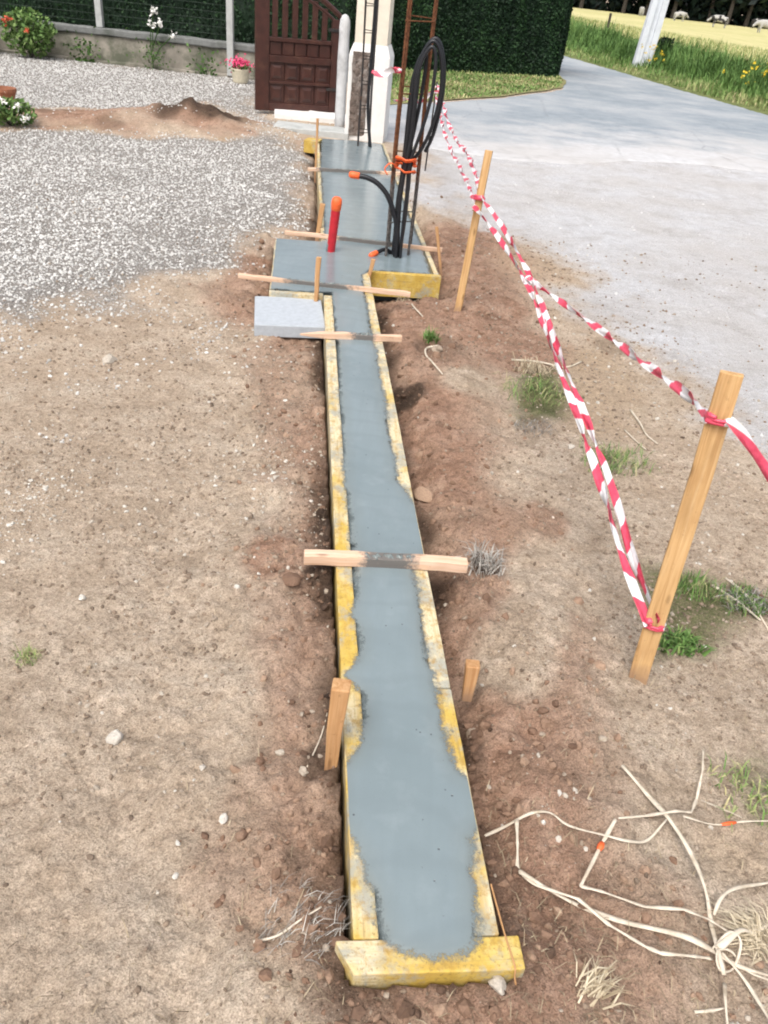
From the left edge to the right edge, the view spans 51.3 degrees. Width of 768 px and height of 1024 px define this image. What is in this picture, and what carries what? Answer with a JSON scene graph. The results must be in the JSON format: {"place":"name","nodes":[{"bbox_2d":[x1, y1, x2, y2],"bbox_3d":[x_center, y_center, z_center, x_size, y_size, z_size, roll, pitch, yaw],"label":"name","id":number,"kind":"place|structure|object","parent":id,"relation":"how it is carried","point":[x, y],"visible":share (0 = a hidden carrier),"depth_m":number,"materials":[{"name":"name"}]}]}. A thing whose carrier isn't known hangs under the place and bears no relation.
{"place":"outdoors","nodes":[
{"label":"outdoors","id":0,"kind":"place"},
{"bbox_2d":[0,52,404,442],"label":"gravel","id":1,"kind":"structure","parent":0,"point":[85,218],"depth_m":6.37,"materials":[{"name":"gravel"}]},
{"bbox_2d":[0,0,767,1023],"bbox_3d":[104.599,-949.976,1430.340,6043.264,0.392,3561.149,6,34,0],"label":"ground","id":2,"kind":"structure","parent":0,"point":[644,200],"depth_m":2.51,"materials":[{"name":"soil"}]},
{"bbox_2d":[0,86,16,101],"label":"terracotta pot","id":3,"kind":"object","parent":2,"relation":"on","point":[10,92],"visible":0.68,"depth_m":8.83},
{"bbox_2d":[0,91,37,126],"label":"garden plant","id":4,"kind":"object","parent":2,"relation":"on","point":[8,113],"visible":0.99,"depth_m":7.83,"materials":[{"name":"green plant"}]},
{"bbox_2d":[9,641,42,666],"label":"grass tuft","id":5,"kind":"object","parent":2,"relation":"on","point":[28,654],"visible":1,"depth_m":2.12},
{"bbox_2d":[0,6,56,57],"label":"rose bush","id":6,"kind":"object","parent":2,"relation":"on","point":[27,33],"visible":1,"depth_m":12.22,"materials":[{"name":"green plant"}]},
{"bbox_2d":[102,353,117,363],"bbox_3d":[-1.274,-0.710,3.708,0.054,0.050,0.076,20,36,19],"label":"stone","id":7,"kind":"object","parent":2,"relation":"on","point":[109,358],"visible":0.99,"depth_m":3.69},
{"bbox_2d":[105,729,122,744],"bbox_3d":[-0.654,0.546,1.940,0.040,0.027,0.038,6,34,0],"label":"stone","id":8,"kind":"object","parent":2,"relation":"on","point":[114,737],"visible":1,"depth_m":1.93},
{"bbox_2d":[0,16,254,79],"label":"wall","id":9,"kind":"structure","parent":2,"relation":"on","point":[116,46],"depth_m":12.74,"materials":[{"name":"concrete"}]},
{"bbox_2d":[63,26,108,62],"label":"climbing plant","id":10,"kind":"object","parent":9,"relation":"attached to","point":[85,59],"visible":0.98,"depth_m":12.69,"materials":[{"name":"green plant"}]},
{"bbox_2d":[0,0,233,75],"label":"fence","id":11,"kind":"object","parent":9,"relation":"on","point":[99,14],"visible":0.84,"depth_m":12.55,"materials":[{"name":"metal"}]},
{"bbox_2d":[186,43,225,75],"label":"climbing plant","id":12,"kind":"object","parent":9,"relation":"attached to","point":[202,61],"visible":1,"depth_m":12.70,"materials":[{"name":"green plant"}]},
{"bbox_2d":[125,5,178,69],"bbox_3d":[-3.654,-7.302,12.606,0.870,1.174,0.410,6,34,0],"label":"white rose","id":13,"kind":"object","parent":2,"relation":"on","point":[159,22],"visible":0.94,"depth_m":12.52,"materials":[{"name":"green plant"}]},
{"bbox_2d":[0,0,356,81],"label":"hedge","id":14,"kind":"object","parent":2,"relation":"on","point":[244,21],"visible":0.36,"depth_m":13.32,"materials":[{"name":"green plant"}]},
{"bbox_2d":[220,53,254,83],"bbox_3d":[-2.178,-6.780,12.219,0.610,0.411,0.402,6,34,0],"label":"flower pot","id":15,"kind":"object","parent":2,"relation":"on","point":[240,71],"visible":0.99,"depth_m":12.16,"materials":[{"name":"beige ceramic"}]},
{"bbox_2d":[253,906,321,942],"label":"twig","id":16,"kind":"object","parent":2,"relation":"on","point":[281,933],"visible":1,"depth_m":1.54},
{"bbox_2d":[254,296,324,338],"bbox_3d":[-0.506,-1.040,4.263,0.363,0.069,0.427,0,34,-9],"label":"concrete block","id":17,"kind":"object","parent":2,"relation":"on","point":[287,317],"depth_m":4.17,"materials":[{"name":"concrete"}]},
{"bbox_2d":[282,572,300,586],"bbox_3d":[-0.273,0.206,2.391,0.055,0.045,0.066,-13,38,-27],"label":"stone","id":18,"kind":"object","parent":2,"relation":"on","point":[290,579],"visible":1,"depth_m":2.37,"materials":[{"name":"stone"}]},
{"bbox_2d":[274,109,309,120],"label":"stone slab","id":19,"kind":"structure","parent":2,"relation":"on","point":[292,114],"depth_m":9.89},
{"bbox_2d":[255,0,341,112],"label":"wooden gate","id":20,"kind":"structure","parent":19,"relation":"on","point":[294,72],"depth_m":9.86,"materials":[{"name":"brown paint"}]},
{"bbox_2d":[269,290,322,308],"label":"formwork board","id":21,"kind":"object","parent":2,"relation":"on","point":[293,294],"visible":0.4,"depth_m":4.41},
{"bbox_2d":[254,872,350,970],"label":"dead grass","id":22,"kind":"structure","parent":2,"relation":"on","point":[314,919],"depth_m":1.55,"materials":[{"name":"plant"}]},
{"bbox_2d":[273,120,348,139],"bbox_3d":[-0.825,-4.387,9.219,0.868,0.097,0.422,6,34,0],"label":"concrete step","id":23,"kind":"object","parent":2,"relation":"on","point":[326,131],"visible":0.56,"depth_m":9.06,"materials":[{"name":"concrete"}]},
{"bbox_2d":[304,137,321,153],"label":"formwork board","id":24,"kind":"object","parent":2,"relation":"on","point":[309,144],"visible":0.78,"depth_m":8.20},
{"bbox_2d":[314,118,318,182],"bbox_3d":[-0.610,-3.245,7.200,0.023,0.540,0.034,6,34,0],"label":"wooden peg","id":25,"kind":"object","parent":2,"relation":"on","point":[317,127],"visible":0.94,"depth_m":7.17,"materials":[{"name":"brown wood"}]},
{"bbox_2d":[314,256,321,301],"bbox_3d":[-0.367,-1.214,4.383,0.030,0.362,0.042,6,34,0],"label":"wooden peg","id":26,"kind":"object","parent":2,"relation":"on","point":[317,273],"visible":0.56,"depth_m":4.33,"materials":[{"name":"brown wood"}]},
{"bbox_2d":[316,144,320,200],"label":"formwork board","id":27,"kind":"object","parent":2,"relation":"on","point":[318,175],"visible":0.64,"depth_m":7.33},
{"bbox_2d":[315,203,324,240],"bbox_3d":[-0.447,-1.979,5.553,0.063,0.314,0.050,6,34,0],"label":"wooden peg","id":28,"kind":"object","parent":2,"relation":"on","point":[320,216],"visible":0.62,"depth_m":5.51,"materials":[{"name":"brown wood"}]},
{"bbox_2d":[317,181,324,240],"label":"formwork board","id":29,"kind":"object","parent":2,"relation":"on","point":[319,201],"visible":0.48,"depth_m":6.33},
{"bbox_2d":[309,110,345,123],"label":"stone slab","id":30,"kind":"structure","parent":2,"relation":"on","point":[325,117],"depth_m":9.92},
{"bbox_2d":[323,295,343,497],"bbox_3d":[-0.248,-0.601,3.728,0.048,0.201,1.835,2,34,-7],"label":"formwork board","id":31,"kind":"object","parent":2,"relation":"on","point":[334,435],"visible":0.73,"depth_m":3.42,"materials":[{"name":"wood"}]},
{"bbox_2d":[324,678,351,769],"bbox_3d":[-0.107,0.491,1.832,0.045,0.263,0.056,6,34,0],"label":"wooden peg","id":32,"kind":"object","parent":2,"relation":"on","point":[340,693],"visible":0.95,"depth_m":1.79,"materials":[{"name":"brown wood"}]},
{"bbox_2d":[334,14,349,127],"bbox_3d":[-0.484,-5.022,9.233,0.128,1.235,0.128,6,34,0],"label":"concrete post","id":33,"kind":"object","parent":2,"relation":"on","point":[342,65],"visible":0.91,"depth_m":9.15,"materials":[{"name":"concrete"}]},
{"bbox_2d":[329,467,378,940],"bbox_3d":[-0.109,0.401,2.263,0.050,0.201,1.715,2,34,-7],"label":"formwork board","id":34,"kind":"object","parent":2,"relation":"on","point":[360,907],"visible":0.59,"depth_m":1.96,"materials":[{"name":"wood"}]},
{"bbox_2d":[345,0,393,142],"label":"gate pillar","id":35,"kind":"structure","parent":2,"relation":"on","point":[384,59],"depth_m":8.74,"materials":[{"name":"beige stone"}]},
{"bbox_2d":[361,273,380,333],"bbox_3d":[-0.084,-1.082,4.469,0.046,0.201,1.000,2,34,-7],"label":"formwork board","id":36,"kind":"object","parent":2,"relation":"on","point":[372,314],"visible":0.36,"depth_m":4.33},
{"bbox_2d":[271,139,483,962],"bbox_3d":[-0.191,-1.477,5.050,0.994,0.226,8.545,2,34,-6],"label":"concrete footing","id":37,"kind":"object","parent":2,"relation":"on","point":[412,821],"visible":0.8,"depth_m":2.11,"materials":[{"name":"concrete"}]},
{"bbox_2d":[238,273,410,296],"bbox_3d":[-0.337,-1.284,4.520,0.979,0.036,0.033,6,34,0],"label":"batten","id":38,"kind":"object","parent":37,"relation":"on","point":[327,285],"visible":0.97,"depth_m":4.51,"materials":[{"name":"brown wood"}]},
{"bbox_2d":[326,196,341,251],"bbox_3d":[-0.316,-1.778,5.001,0.067,0.383,0.115,-13,39,-27],"label":"red conduit","id":39,"kind":"object","parent":37,"relation":"on","point":[336,203],"visible":0.94,"depth_m":4.96,"materials":[{"name":"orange plastic"}]},
{"bbox_2d":[300,331,401,341],"bbox_3d":[-0.160,-0.863,3.917,0.501,0.040,0.035,0,34,-9],"label":"batten","id":40,"kind":"object","parent":37,"relation":"on","point":[361,336],"visible":1,"depth_m":3.91,"materials":[{"name":"brown wood"}]},
{"bbox_2d":[308,167,399,175],"bbox_3d":[-0.232,-3.042,7.142,0.901,0.039,0.034,-3,35,-14],"label":"batten","id":41,"kind":"object","parent":37,"relation":"on","point":[346,170],"visible":0.86,"depth_m":7.11,"materials":[{"name":"brown wood"}]},
{"bbox_2d":[285,230,441,252],"bbox_3d":[-0.136,-1.804,5.322,1.053,0.038,0.033,7,34,1],"label":"batten","id":42,"kind":"object","parent":37,"relation":"on","point":[345,238],"visible":0.86,"depth_m":5.31,"materials":[{"name":"brown wood"}]},
{"bbox_2d":[357,0,378,145],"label":"rebar cage","id":43,"kind":"object","parent":37,"relation":"on","point":[362,80],"visible":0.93,"depth_m":7.87,"materials":[{"name":"metal"}]},
{"bbox_2d":[366,0,376,146],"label":"black conduit","id":44,"kind":"object","parent":37,"relation":"on","point":[370,73],"visible":1,"depth_m":7.92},
{"bbox_2d":[349,171,399,256],"bbox_3d":[-0.063,-1.827,5.003,0.349,0.547,0.070,6,34,0],"label":"black conduit","id":45,"kind":"object","parent":37,"relation":"on","point":[359,175],"visible":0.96,"depth_m":4.89,"materials":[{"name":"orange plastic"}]},
{"bbox_2d":[304,549,467,572],"bbox_3d":[0.007,0.147,2.438,0.500,0.047,0.041,3,34,-5],"label":"batten","id":46,"kind":"object","parent":37,"relation":"on","point":[385,560],"visible":1,"depth_m":2.43,"materials":[{"name":"brown wood"}]},
{"bbox_2d":[370,271,440,298],"bbox_3d":[0.124,-1.390,4.903,0.438,0.146,0.041,2,34,-7],"label":"formwork board","id":47,"kind":"object","parent":37,"relation":"attached to","point":[419,286],"visible":0.7,"depth_m":4.88,"materials":[{"name":"wood"}]},
{"bbox_2d":[391,54,427,254],"bbox_3d":[0.147,-2.112,4.860,0.110,1.209,0.033,6,34,0],"label":"black conduit","id":48,"kind":"object","parent":37,"relation":"on","point":[422,88],"visible":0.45,"depth_m":4.68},
{"bbox_2d":[384,155,416,174],"bbox_3d":[0.103,-2.090,4.820,0.196,0.113,0.138,6,34,0],"label":"orange tape","id":49,"kind":"object","parent":48,"relation":"attached to","point":[398,163],"visible":0.99,"depth_m":4.79,"materials":[{"name":"plastic"}]},
{"bbox_2d":[385,0,438,255],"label":"rebar cage","id":50,"kind":"object","parent":37,"relation":"on","point":[408,20],"visible":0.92,"depth_m":4.75,"materials":[{"name":"metal"}]},
{"bbox_2d":[371,67,401,76],"bbox_3d":[0.018,-2.476,4.501,0.177,0.056,0.065,-5,35,-16],"label":"barrier tape","id":51,"kind":"object","parent":50,"relation":"attached to","point":[385,72],"visible":1,"depth_m":4.50,"materials":[{"name":"plastic"}]},
{"bbox_2d":[394,45,437,257],"bbox_3d":[0.181,-2.087,4.796,0.148,1.246,0.036,6,34,0],"label":"black conduit","id":52,"kind":"object","parent":37,"relation":"on","point":[407,166],"visible":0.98,"depth_m":4.71,"materials":[{"name":"plastic"}]},
{"bbox_2d":[392,39,443,255],"bbox_3d":[0.202,-2.117,4.819,0.203,1.274,0.040,6,34,0],"label":"black conduit","id":53,"kind":"object","parent":37,"relation":"on","point":[438,46],"visible":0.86,"depth_m":4.66,"materials":[{"name":"plastic"}]},
{"bbox_2d":[398,36,445,256],"bbox_3d":[0.226,-2.120,4.817,0.184,1.286,0.048,6,34,0],"label":"black conduit","id":54,"kind":"object","parent":37,"relation":"on","point":[439,112],"visible":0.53,"depth_m":4.66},
{"bbox_2d":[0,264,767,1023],"bbox_3d":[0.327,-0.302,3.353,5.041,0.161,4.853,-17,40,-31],"label":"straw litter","id":55,"kind":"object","parent":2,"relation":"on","point":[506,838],"visible":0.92,"depth_m":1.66,"materials":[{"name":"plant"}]},
{"bbox_2d":[0,182,767,1023],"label":"pebbles","id":56,"kind":"object","parent":2,"relation":"on","point":[202,766],"visible":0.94,"depth_m":2.73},
{"bbox_2d":[381,143,438,274],"bbox_3d":[0.144,-2.611,6.777,0.032,0.202,4.405,2,34,-7],"label":"formwork board","id":57,"kind":"object","parent":2,"relation":"on","point":[431,264],"visible":0.3,"depth_m":5.59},
{"bbox_2d":[372,342,449,688],"bbox_3d":[0.048,-0.133,3.081,0.049,0.202,2.363,2,34,-7],"label":"formwork board","id":58,"kind":"object","parent":2,"relation":"on","point":[433,643],"visible":0.41,"depth_m":2.41,"materials":[{"name":"wood"}]},
{"bbox_2d":[413,486,433,502],"bbox_3d":[0.149,-0.061,3.048,0.080,0.059,0.074,6,34,0],"label":"stone","id":59,"kind":"object","parent":2,"relation":"on","point":[423,494],"visible":0.99,"depth_m":3.03,"materials":[{"name":"stone"}]},
{"bbox_2d":[335,936,524,989],"bbox_3d":[0.081,0.873,1.520,0.351,0.122,0.064,2,34,-7],"label":"formwork board","id":60,"kind":"object","parent":2,"relation":"on","point":[377,964],"visible":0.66,"depth_m":1.48,"materials":[{"name":"wood"}]},
{"bbox_2d":[490,884,516,984],"bbox_3d":[0.230,0.827,1.550,0.013,0.063,0.194,-3,35,-13],"label":"mason string","id":61,"kind":"object","parent":60,"relation":"hanging from","point":[505,935],"visible":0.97,"depth_m":1.52,"materials":[{"name":"brown fabric"}]},
{"bbox_2d":[424,81,437,170],"bbox_3d":[0.456,-3.740,7.820,0.036,0.840,0.016,6,34,0],"label":"iron pin","id":62,"kind":"object","parent":2,"relation":"on","point":[431,121],"visible":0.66,"depth_m":7.74,"materials":[{"name":"metal"}]},
{"bbox_2d":[434,90,474,202],"bbox_3d":[0.517,-2.822,6.048,0.085,0.222,4.009,4,34,-3],"label":"barrier tape","id":63,"kind":"object","parent":62,"relation":"attached to","point":[456,160],"visible":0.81,"depth_m":5.90,"materials":[{"name":"plastic"}]},
{"bbox_2d":[423,326,440,343],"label":"grass tuft","id":64,"kind":"object","parent":2,"relation":"on","point":[429,335],"visible":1,"depth_m":4.25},
{"bbox_2d":[435,226,442,280],"bbox_3d":[0.358,-1.679,5.211,0.098,0.343,0.025,14,35,11],"label":"wooden peg","id":65,"kind":"object","parent":2,"relation":"on","point":[438,246],"visible":0.81,"depth_m":5.18,"materials":[{"name":"brown wood"}]},
{"bbox_2d":[434,689,498,936],"bbox_3d":[0.163,0.713,1.845,0.050,0.201,0.632,2,34,-7],"label":"formwork board","id":66,"kind":"object","parent":2,"relation":"on","point":[487,927],"visible":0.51,"depth_m":1.67,"materials":[{"name":"wood"}]},
{"bbox_2d":[462,659,479,701],"bbox_3d":[0.229,0.449,2.133,0.038,0.121,0.050,6,34,0],"label":"wooden peg","id":67,"kind":"object","parent":2,"relation":"on","point":[471,671],"visible":1,"depth_m":2.11,"materials":[{"name":"brown wood"}]},
{"bbox_2d":[174,179,767,1023],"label":"soil clods","id":68,"kind":"object","parent":2,"relation":"on","point":[404,1009],"visible":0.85,"depth_m":1.75,"materials":[{"name":"soil"}]},
{"bbox_2d":[454,150,492,311],"bbox_3d":[0.483,-1.491,4.477,0.048,0.983,0.141,24,38,25],"label":"wooden stake","id":69,"kind":"object","parent":2,"relation":"on","point":[484,173],"visible":0.77,"depth_m":4.44,"materials":[{"name":"brown wood"}]},
{"bbox_2d":[437,85,478,188],"bbox_3d":[0.546,-2.880,5.995,0.094,0.189,3.988,4,34,-3],"label":"barrier tape","id":70,"kind":"object","parent":69,"relation":"attached to","point":[463,149],"visible":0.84,"depth_m":5.76,"materials":[{"name":"plastic"}]},
{"bbox_2d":[456,537,508,578],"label":"dead weed","id":71,"kind":"object","parent":2,"relation":"on","point":[483,562],"visible":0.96,"depth_m":2.60,"materials":[{"name":"plant"}]},
{"bbox_2d":[488,975,505,994],"bbox_3d":[0.212,0.872,1.478,0.036,0.024,0.029,31,41,32],"label":"stone","id":72,"kind":"object","parent":2,"relation":"on","point":[497,983],"visible":1,"depth_m":1.47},
{"bbox_2d":[508,351,559,379],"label":"dead grass","id":73,"kind":"structure","parent":2,"relation":"on","point":[533,366],"depth_m":4.08,"materials":[{"name":"plant"}]},
{"bbox_2d":[513,416,557,437],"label":"dead weed","id":74,"kind":"object","parent":2,"relation":"on","point":[515,423],"visible":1,"depth_m":3.55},
{"bbox_2d":[493,367,586,405],"bbox_3d":[0.729,-0.591,3.838,0.508,0.071,0.382,6,34,0],"label":"grass tuft","id":75,"kind":"object","parent":2,"relation":"on","point":[531,386],"visible":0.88,"depth_m":3.84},
{"bbox_2d":[484,810,666,843],"bbox_3d":[0.440,0.716,1.819,0.426,0.046,0.084,6,34,0],"label":"dried stem","id":76,"kind":"object","parent":2,"relation":"on","point":[568,825],"visible":1,"depth_m":1.82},
{"bbox_2d":[423,148,767,454],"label":"yard grit","id":77,"kind":"object","parent":2,"relation":"on","point":[757,411],"visible":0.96,"depth_m":6.97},
{"bbox_2d":[573,950,635,1009],"bbox_3d":[0.420,0.889,1.524,0.121,0.043,0.107,6,34,0],"label":"straw tuft","id":78,"kind":"object","parent":2,"relation":"on","point":[598,985],"visible":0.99,"depth_m":1.51,"materials":[{"name":"plant"}]},
{"bbox_2d":[514,819,712,960],"bbox_3d":[0.448,0.813,1.674,0.468,0.033,0.113,28,39,29],"label":"dried stem","id":79,"kind":"object","parent":2,"relation":"on","point":[608,923],"visible":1,"depth_m":1.65,"materials":[{"name":"plant"}]},
{"bbox_2d":[572,438,660,476],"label":"grass tuft","id":80,"kind":"object","parent":2,"relation":"on","point":[618,453],"visible":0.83,"depth_m":3.31,"materials":[{"name":"plant"}]},
{"bbox_2d":[496,331,767,624],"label":"pebbles","id":81,"kind":"object","parent":2,"relation":"on","point":[621,449],"visible":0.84,"depth_m":3.40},
{"bbox_2d":[519,869,767,976],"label":"dried stem","id":82,"kind":"object","parent":2,"relation":"on","point":[692,939],"visible":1,"depth_m":1.63,"materials":[{"name":"plant"}]},
{"bbox_2d":[579,818,728,931],"bbox_3d":[0.545,0.809,1.682,0.191,0.029,0.306,-21,42,-34],"label":"dried stem","id":83,"kind":"object","parent":2,"relation":"on","point":[600,846],"visible":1,"depth_m":1.68,"materials":[{"name":"beige plant"}]},
{"bbox_2d":[618,750,703,818],"bbox_3d":[0.705,0.683,1.919,0.379,0.050,0.091,-21,43,-35],"label":"dried stem","id":84,"kind":"object","parent":2,"relation":"on","point":[675,810],"visible":1,"depth_m":1.88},
{"bbox_2d":[621,764,725,975],"bbox_3d":[0.657,0.768,1.779,0.070,0.024,0.495,-1,35,-11],"label":"dried stem","id":85,"kind":"object","parent":2,"relation":"on","point":[654,802],"visible":1,"depth_m":1.77,"materials":[{"name":"plant"}]},
{"bbox_2d":[629,370,743,684],"bbox_3d":[0.756,0.127,2.085,0.058,1.031,0.116,-2,35,-12],"label":"wooden stake","id":86,"kind":"object","parent":2,"relation":"on","point":[712,437],"visible":0.77,"depth_m":2.01,"materials":[{"name":"brown wood"}]},
{"bbox_2d":[473,194,659,622],"bbox_3d":[0.660,-0.722,3.271,0.108,0.442,2.994,1,34,-8],"label":"barrier tape","id":87,"kind":"object","parent":86,"relation":"attached to","point":[623,525],"visible":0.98,"depth_m":2.69,"materials":[{"name":"plastic"}]},
{"bbox_2d":[472,205,665,631],"bbox_3d":[0.637,-0.671,3.265,0.104,0.418,2.950,2,34,-7],"label":"barrier tape","id":88,"kind":"object","parent":86,"relation":"attached to","point":[629,575],"visible":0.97,"depth_m":2.57,"materials":[{"name":"plastic"}]},
{"bbox_2d":[523,274,732,426],"bbox_3d":[0.767,-0.625,2.743,0.153,0.326,1.945,3,34,-5],"label":"barrier tape","id":89,"kind":"object","parent":86,"relation":"attached to","point":[681,390],"visible":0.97,"depth_m":2.51,"materials":[{"name":"plastic"}]},
{"bbox_2d":[726,417,767,481],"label":"barrier tape","id":90,"kind":"object","parent":86,"relation":"attached to","point":[739,430],"visible":1,"depth_m":1.75,"materials":[{"name":"plastic"}]},
{"bbox_2d":[657,624,716,657],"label":"grass tuft","id":91,"kind":"object","parent":2,"relation":"on","point":[685,639],"visible":0.95,"depth_m":2.40,"materials":[{"name":"plant"}]},
{"bbox_2d":[674,568,729,603],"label":"grass tuft","id":92,"kind":"object","parent":2,"relation":"on","point":[694,582],"visible":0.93,"depth_m":2.64,"materials":[{"name":"plant"}]},
{"bbox_2d":[683,815,767,825],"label":"dried stem","id":93,"kind":"object","parent":2,"relation":"on","point":[727,823],"visible":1,"depth_m":1.89,"materials":[{"name":"beige plant"}]},
{"bbox_2d":[722,982,728,1023],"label":"dried stem","id":94,"kind":"object","parent":2,"relation":"on","point":[724,986],"visible":1,"depth_m":1.54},
{"bbox_2d":[693,892,767,965],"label":"straw tuft","id":95,"kind":"object","parent":2,"relation":"on","point":[755,940],"visible":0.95,"depth_m":1.66,"materials":[{"name":"plant"}]},
{"bbox_2d":[716,923,767,950],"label":"dried stem","id":96,"kind":"object","parent":95,"relation":"on","point":[725,942],"visible":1,"depth_m":1.62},
{"bbox_2d":[705,752,767,827],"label":"grass tuft","id":97,"kind":"object","parent":2,"relation":"on","point":[751,796],"visible":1,"depth_m":1.97,"materials":[{"name":"plant"}]},
{"bbox_2d":[712,930,767,980],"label":"dried stem","id":98,"kind":"object","parent":2,"relation":"on","point":[737,957],"visible":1,"depth_m":1.61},
{"bbox_2d":[712,581,767,618],"bbox_3d":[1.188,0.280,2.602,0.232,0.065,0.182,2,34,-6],"label":"grass tuft","id":99,"kind":"object","parent":2,"relation":"on","point":[743,601],"visible":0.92,"depth_m":2.60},
{"bbox_2d":[713,881,767,915],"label":"dried stem","id":100,"kind":"object","parent":2,"relation":"on","point":[724,894],"visible":1,"depth_m":1.73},
{"bbox_2d":[721,952,767,1018],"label":"dried stem","id":101,"kind":"object","parent":2,"relation":"on","point":[751,990],"visible":1,"depth_m":1.58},
{"bbox_2d":[390,68,565,104],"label":"lawn","id":102,"kind":"structure","parent":0,"point":[562,84],"depth_m":15.16,"materials":[{"name":"plant"}]},
{"bbox_2d":[391,0,573,76],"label":"hedge","id":103,"kind":"object","parent":102,"relation":"on","point":[526,37],"visible":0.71,"depth_m":16.92,"materials":[{"name":"green plant"}]},
{"bbox_2d":[384,56,767,173],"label":"road","id":104,"kind":"structure","parent":0,"point":[589,113],"depth_m":11.95,"materials":[{"name":"asphalt"}]},
{"bbox_2d":[564,14,767,114],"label":"verge","id":105,"kind":"structure","parent":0,"point":[752,108],"depth_m":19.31,"materials":[{"name":"plant"}]},
{"bbox_2d":[632,0,669,66],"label":"utility pole","id":106,"kind":"object","parent":105,"relation":"on","point":[653,23],"depth_m":21.20,"materials":[{"name":"concrete"}]},
{"bbox_2d":[571,7,767,63],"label":"field","id":107,"kind":"structure","parent":0,"point":[741,35],"depth_m":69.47,"materials":[{"name":"plant"}]},
{"bbox_2d":[572,0,767,28],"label":"woodland","id":108,"kind":"object","parent":107,"relation":"on","point":[743,13],"visible":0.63,"depth_m":109.59,"materials":[{"name":"green plant"}]},
{"bbox_2d":[707,15,728,27],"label":"cow","id":109,"kind":"object","parent":107,"relation":"on","point":[720,18],"visible":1,"depth_m":83.24},
{"bbox_2d":[752,19,767,32],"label":"cow","id":110,"kind":"object","parent":107,"relation":"on","point":[762,23],"visible":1,"depth_m":79.21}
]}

